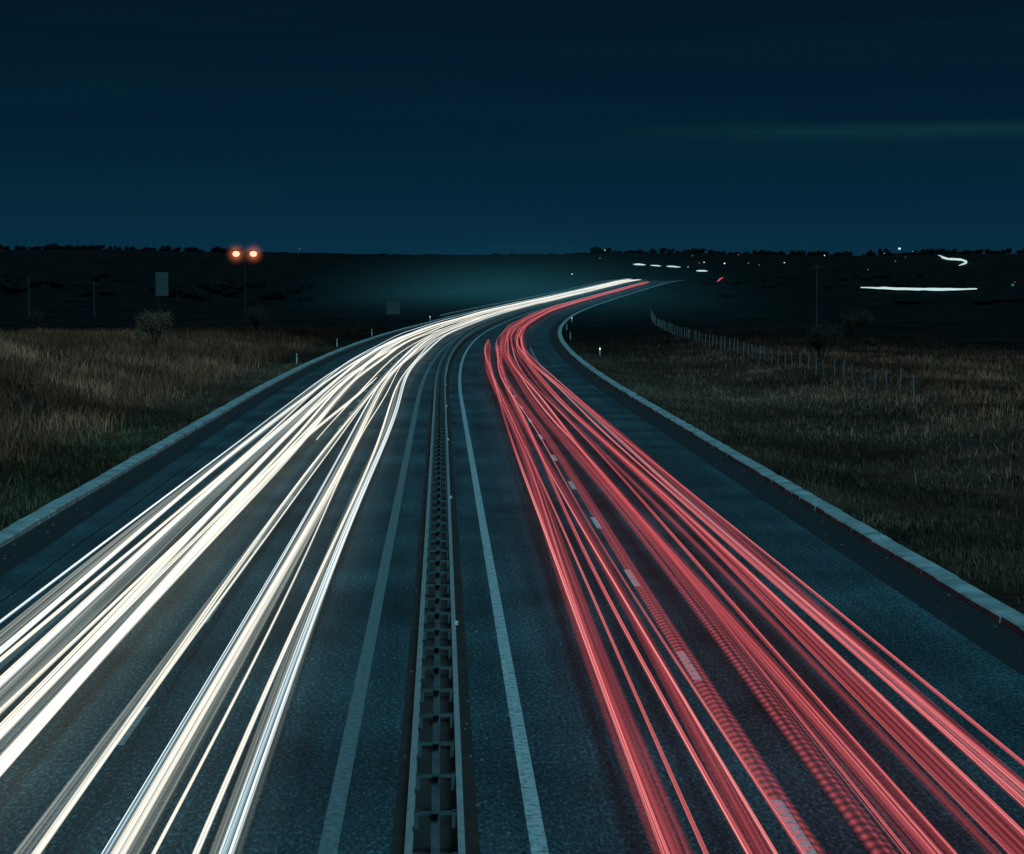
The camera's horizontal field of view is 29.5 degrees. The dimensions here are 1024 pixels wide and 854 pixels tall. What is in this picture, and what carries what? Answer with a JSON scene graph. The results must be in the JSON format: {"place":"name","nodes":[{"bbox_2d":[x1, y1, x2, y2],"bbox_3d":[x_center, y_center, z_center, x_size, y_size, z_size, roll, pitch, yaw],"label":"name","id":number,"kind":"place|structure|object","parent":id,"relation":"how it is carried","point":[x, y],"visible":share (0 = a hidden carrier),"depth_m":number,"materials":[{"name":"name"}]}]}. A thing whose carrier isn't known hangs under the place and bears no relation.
{"place":"outdoors","nodes":[
{"label":"outdoors","id":0,"kind":"place"},
{"bbox_2d":[0,279,637,853],"bbox_3d":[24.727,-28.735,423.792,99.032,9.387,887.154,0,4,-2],"label":"headlight trails","id":1,"kind":"object","parent":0,"point":[218,525],"visible":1,"depth_m":44.05,"materials":[{"name":"white"}]},
{"bbox_2d":[0,281,1023,853],"bbox_3d":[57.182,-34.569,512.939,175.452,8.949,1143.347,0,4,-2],"label":"highway road","id":2,"kind":"structure","parent":0,"point":[588,795],"depth_m":41.09,"materials":[{"name":"grey asphalt"}]},
{"bbox_2d":[0,334,401,602],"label":"asphalt joint","id":3,"kind":"object","parent":2,"relation":"on","point":[141,499],"visible":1,"depth_m":67.03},
{"bbox_2d":[0,292,564,576],"bbox_3d":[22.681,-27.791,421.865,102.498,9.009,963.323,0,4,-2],"label":"drainage gutter","id":4,"kind":"object","parent":2,"relation":"on","point":[31,542],"visible":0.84,"depth_m":78.53,"materials":[{"name":"concrete"}]},
{"bbox_2d":[204,338,444,853],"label":"asphalt joint","id":5,"kind":"object","parent":2,"relation":"on","point":[230,791],"visible":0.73,"depth_m":36.84,"materials":[{"name":"black asphalt"}]},
{"bbox_2d":[0,281,1023,853],"bbox_3d":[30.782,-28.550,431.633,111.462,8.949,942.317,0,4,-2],"label":"road markings","id":6,"kind":"structure","parent":2,"relation":"on","point":[336,811],"depth_m":40.63,"materials":[{"name":"paint"}]},
{"bbox_2d":[391,281,645,853],"bbox_3d":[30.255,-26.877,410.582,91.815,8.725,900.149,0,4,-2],"label":"median strip","id":7,"kind":"object","parent":2,"relation":"on","point":[422,833],"visible":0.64,"depth_m":36.82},
{"bbox_2d":[404,280,644,853],"bbox_3d":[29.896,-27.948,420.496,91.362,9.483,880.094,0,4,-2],"label":"median guardrail","id":8,"kind":"object","parent":7,"relation":"on","point":[412,818],"visible":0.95,"depth_m":38.29,"materials":[{"name":"metal"}]},
{"bbox_2d":[480,340,676,853],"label":"asphalt joint","id":9,"kind":"object","parent":2,"relation":"on","point":[570,598],"visible":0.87,"depth_m":49.30,"materials":[{"name":"black asphalt"}]},
{"bbox_2d":[589,406,726,500],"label":"skid mark","id":10,"kind":"object","parent":2,"relation":"on","point":[670,466],"visible":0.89,"depth_m":85.72,"materials":[{"name":"asphalt"}]},
{"bbox_2d":[549,281,1023,675],"bbox_3d":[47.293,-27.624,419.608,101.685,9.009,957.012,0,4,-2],"label":"drainage gutter","id":11,"kind":"object","parent":2,"relation":"on","point":[1002,643],"visible":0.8,"depth_m":58.63,"materials":[{"name":"concrete"}]},
{"bbox_2d":[0,249,1023,613],"bbox_3d":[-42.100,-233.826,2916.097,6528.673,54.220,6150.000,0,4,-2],"label":"ground","id":12,"kind":"structure","parent":0,"point":[344,291],"depth_m":491.11,"materials":[{"name":"brown plant"}]},
{"bbox_2d":[28,276,29,317],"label":"utility pole","id":13,"kind":"object","parent":12,"relation":"on","point":[28,299],"visible":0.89,"depth_m":405.68,"materials":[{"name":"brown wood"}]},
{"bbox_2d":[27,307,44,327],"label":"bare shrub","id":14,"kind":"object","parent":12,"relation":"on","point":[37,317],"visible":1,"depth_m":336.54,"materials":[{"name":"black plant"}]},
{"bbox_2d":[91,281,96,316],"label":"utility pole","id":15,"kind":"object","parent":12,"relation":"on","point":[93,283],"visible":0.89,"depth_m":425.93,"materials":[{"name":"brown wood"}]},
{"bbox_2d":[0,404,207,530],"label":"green grass","id":16,"kind":"structure","parent":12,"relation":"on","point":[52,490],"depth_m":85.03,"materials":[{"name":"plant"}]},
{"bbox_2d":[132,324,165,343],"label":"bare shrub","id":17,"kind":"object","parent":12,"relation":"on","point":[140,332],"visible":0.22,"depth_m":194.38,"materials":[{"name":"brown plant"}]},
{"bbox_2d":[134,308,174,345],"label":"bare shrub","id":18,"kind":"object","parent":12,"relation":"on","point":[158,323],"visible":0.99,"depth_m":188.10,"materials":[{"name":"grey plant"}]},
{"bbox_2d":[155,272,167,314],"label":"billboard","id":19,"kind":"object","parent":12,"relation":"on","point":[161,283],"visible":0.87,"depth_m":446.17,"materials":[{"name":"metal"}]},
{"bbox_2d":[0,332,380,527],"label":"verge grass","id":20,"kind":"structure","parent":12,"relation":"on","point":[281,366],"depth_m":107.40,"materials":[{"name":"brown plant"}]},
{"bbox_2d":[0,323,385,487],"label":"dry grass","id":21,"kind":"structure","parent":12,"relation":"on","point":[113,339],"depth_m":144.68,"materials":[{"name":"brown plant"}]},
{"bbox_2d":[232,250,256,310],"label":"floodlight mast","id":22,"kind":"object","parent":12,"relation":"on","point":[236,253],"visible":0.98,"depth_m":495.63,"materials":[{"name":"metal"}]},
{"bbox_2d":[243,303,269,329],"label":"bare shrub","id":23,"kind":"object","parent":12,"relation":"on","point":[253,317],"visible":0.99,"depth_m":317.33,"materials":[{"name":"black plant"}]},
{"bbox_2d":[0,280,621,547],"bbox_3d":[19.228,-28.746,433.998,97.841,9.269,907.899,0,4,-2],"label":"kerb","id":24,"kind":"structure","parent":12,"relation":"on","point":[19,528],"depth_m":85.00,"materials":[{"name":"concrete"}]},
{"bbox_2d":[386,302,399,317],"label":"road sign","id":25,"kind":"object","parent":12,"relation":"on","point":[392,307],"visible":0.87,"depth_m":418.58,"materials":[{"name":"metal"}]},
{"bbox_2d":[0,272,1023,304],"bbox_3d":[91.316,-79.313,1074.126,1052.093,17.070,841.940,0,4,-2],"label":"distant woodland","id":26,"kind":"object","parent":12,"relation":"on","point":[225,289],"visible":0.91,"depth_m":814.44,"materials":[{"name":"green plant"}]},
{"bbox_2d":[0,243,1023,255],"bbox_3d":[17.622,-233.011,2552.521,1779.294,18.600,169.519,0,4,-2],"label":"distant tree line","id":27,"kind":"object","parent":12,"relation":"on","point":[870,252],"visible":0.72,"depth_m":2514.76,"materials":[{"name":"green plant"}]},
{"bbox_2d":[441,279,616,316],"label":"roadside guardrail","id":28,"kind":"object","parent":12,"relation":"on","point":[515,300],"visible":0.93,"depth_m":581.49,"materials":[{"name":"metal"}]},
{"bbox_2d":[651,309,914,397],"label":"wire fence","id":29,"kind":"object","parent":12,"relation":"on","point":[777,358],"visible":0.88,"depth_m":189.02,"materials":[{"name":"metal"}]},
{"bbox_2d":[557,280,1023,637],"bbox_3d":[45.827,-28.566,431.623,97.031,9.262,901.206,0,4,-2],"label":"kerb","id":30,"kind":"structure","parent":12,"relation":"on","point":[1010,618],"depth_m":62.56,"materials":[{"name":"concrete"}]},
{"bbox_2d":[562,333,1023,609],"bbox_3d":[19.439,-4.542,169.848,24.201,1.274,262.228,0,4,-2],"label":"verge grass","id":31,"kind":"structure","parent":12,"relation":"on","point":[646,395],"depth_m":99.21,"materials":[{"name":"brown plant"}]},
{"bbox_2d":[577,353,1023,606],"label":"green grass","id":32,"kind":"structure","parent":12,"relation":"on","point":[927,532],"depth_m":78.01,"materials":[{"name":"plant"}]},
{"bbox_2d":[598,327,1023,516],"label":"dry grass","id":33,"kind":"structure","parent":12,"relation":"on","point":[925,389],"depth_m":170.33,"materials":[{"name":"brown plant"}]},
{"bbox_2d":[813,264,820,330],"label":"utility pole","id":34,"kind":"object","parent":12,"relation":"on","point":[816,267],"visible":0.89,"depth_m":351.26,"materials":[{"name":"brown wood"}]},
{"bbox_2d":[803,321,845,362],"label":"bare tree","id":35,"kind":"object","parent":12,"relation":"on","point":[819,341],"visible":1,"depth_m":190.93,"materials":[{"name":"black plant"}]},
{"bbox_2d":[840,308,874,334],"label":"bare shrub","id":36,"kind":"object","parent":12,"relation":"on","point":[863,319],"visible":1,"depth_m":336.28,"materials":[{"name":"black plant"}]},
{"bbox_2d":[863,337,879,346],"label":"bare shrub","id":37,"kind":"object","parent":12,"relation":"on","point":[871,341],"visible":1,"depth_m":261.61,"materials":[{"name":"black plant"}]},
{"bbox_2d":[860,287,976,290],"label":"distant headlight trail","id":38,"kind":"object","parent":12,"relation":"on","point":[929,289],"visible":1,"depth_m":1154.86,"materials":[{"name":"white"}]},
{"bbox_2d":[938,255,966,265],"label":"distant headlight trail","id":39,"kind":"object","parent":12,"relation":"on","point":[958,259],"visible":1,"depth_m":1994.48,"materials":[{"name":"white"}]},
{"bbox_2d":[0,0,1023,255],"label":"sky","id":40,"kind":"structure","parent":0,"point":[414,127],"materials":[{"name":"blue"}]},
{"bbox_2d":[484,282,1023,853],"bbox_3d":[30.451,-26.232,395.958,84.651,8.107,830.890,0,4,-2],"label":"taillight trails","id":41,"kind":"object","parent":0,"point":[944,722],"visible":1,"depth_m":34.38,"materials":[{"name":"red"}]}
]}

